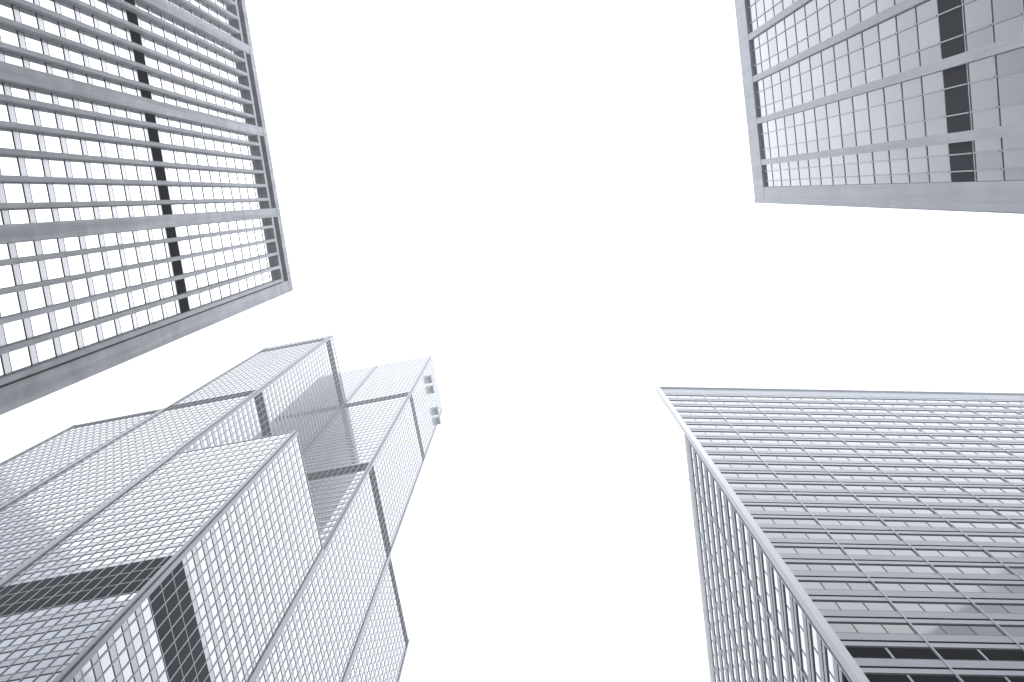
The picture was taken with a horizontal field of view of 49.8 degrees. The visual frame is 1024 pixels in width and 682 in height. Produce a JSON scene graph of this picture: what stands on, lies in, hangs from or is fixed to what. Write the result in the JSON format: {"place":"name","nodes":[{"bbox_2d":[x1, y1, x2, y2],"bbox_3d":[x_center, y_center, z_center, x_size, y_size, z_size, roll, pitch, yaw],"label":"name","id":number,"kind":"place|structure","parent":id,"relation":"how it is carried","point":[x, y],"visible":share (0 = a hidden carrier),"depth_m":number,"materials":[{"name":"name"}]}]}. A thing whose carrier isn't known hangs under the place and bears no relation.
{"place":"outdoors","nodes":[
{"label":"outdoors","id":0,"kind":"place"},
{"bbox_2d":[0,335,442,681],"bbox_3d":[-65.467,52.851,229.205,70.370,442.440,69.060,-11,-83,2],"label":"skyscraper","id":1,"kind":"structure","parent":0,"point":[242,521],"depth_m":182.84,"materials":[{"name":"white glass"}]},
{"bbox_2d":[0,0,1023,681],"label":"sky","id":2,"kind":"structure","parent":0,"point":[551,204],"materials":[{"name":"white"}]},
{"label":"ground","id":3,"kind":"structure","parent":0,"visible":0},
{"bbox_2d":[0,0,292,414],"bbox_3d":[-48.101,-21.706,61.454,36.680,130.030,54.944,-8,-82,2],"label":"skyscraper","id":4,"kind":"structure","parent":3,"relation":"on","point":[140,214],"depth_m":79.98,"materials":[{"name":"white glass"}]},
{"bbox_2d":[655,386,1023,681],"bbox_3d":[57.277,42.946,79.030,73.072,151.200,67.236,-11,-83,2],"label":"white tower","id":5,"kind":"structure","parent":3,"relation":"on","point":[859,535],"depth_m":94.79,"materials":[{"name":"glass"}]},
{"bbox_2d":[734,0,1023,213],"bbox_3d":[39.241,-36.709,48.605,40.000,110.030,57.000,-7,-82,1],"label":"skyscraper","id":6,"kind":"structure","parent":3,"relation":"on","point":[907,104],"depth_m":66.83,"materials":[{"name":"grey glass"}]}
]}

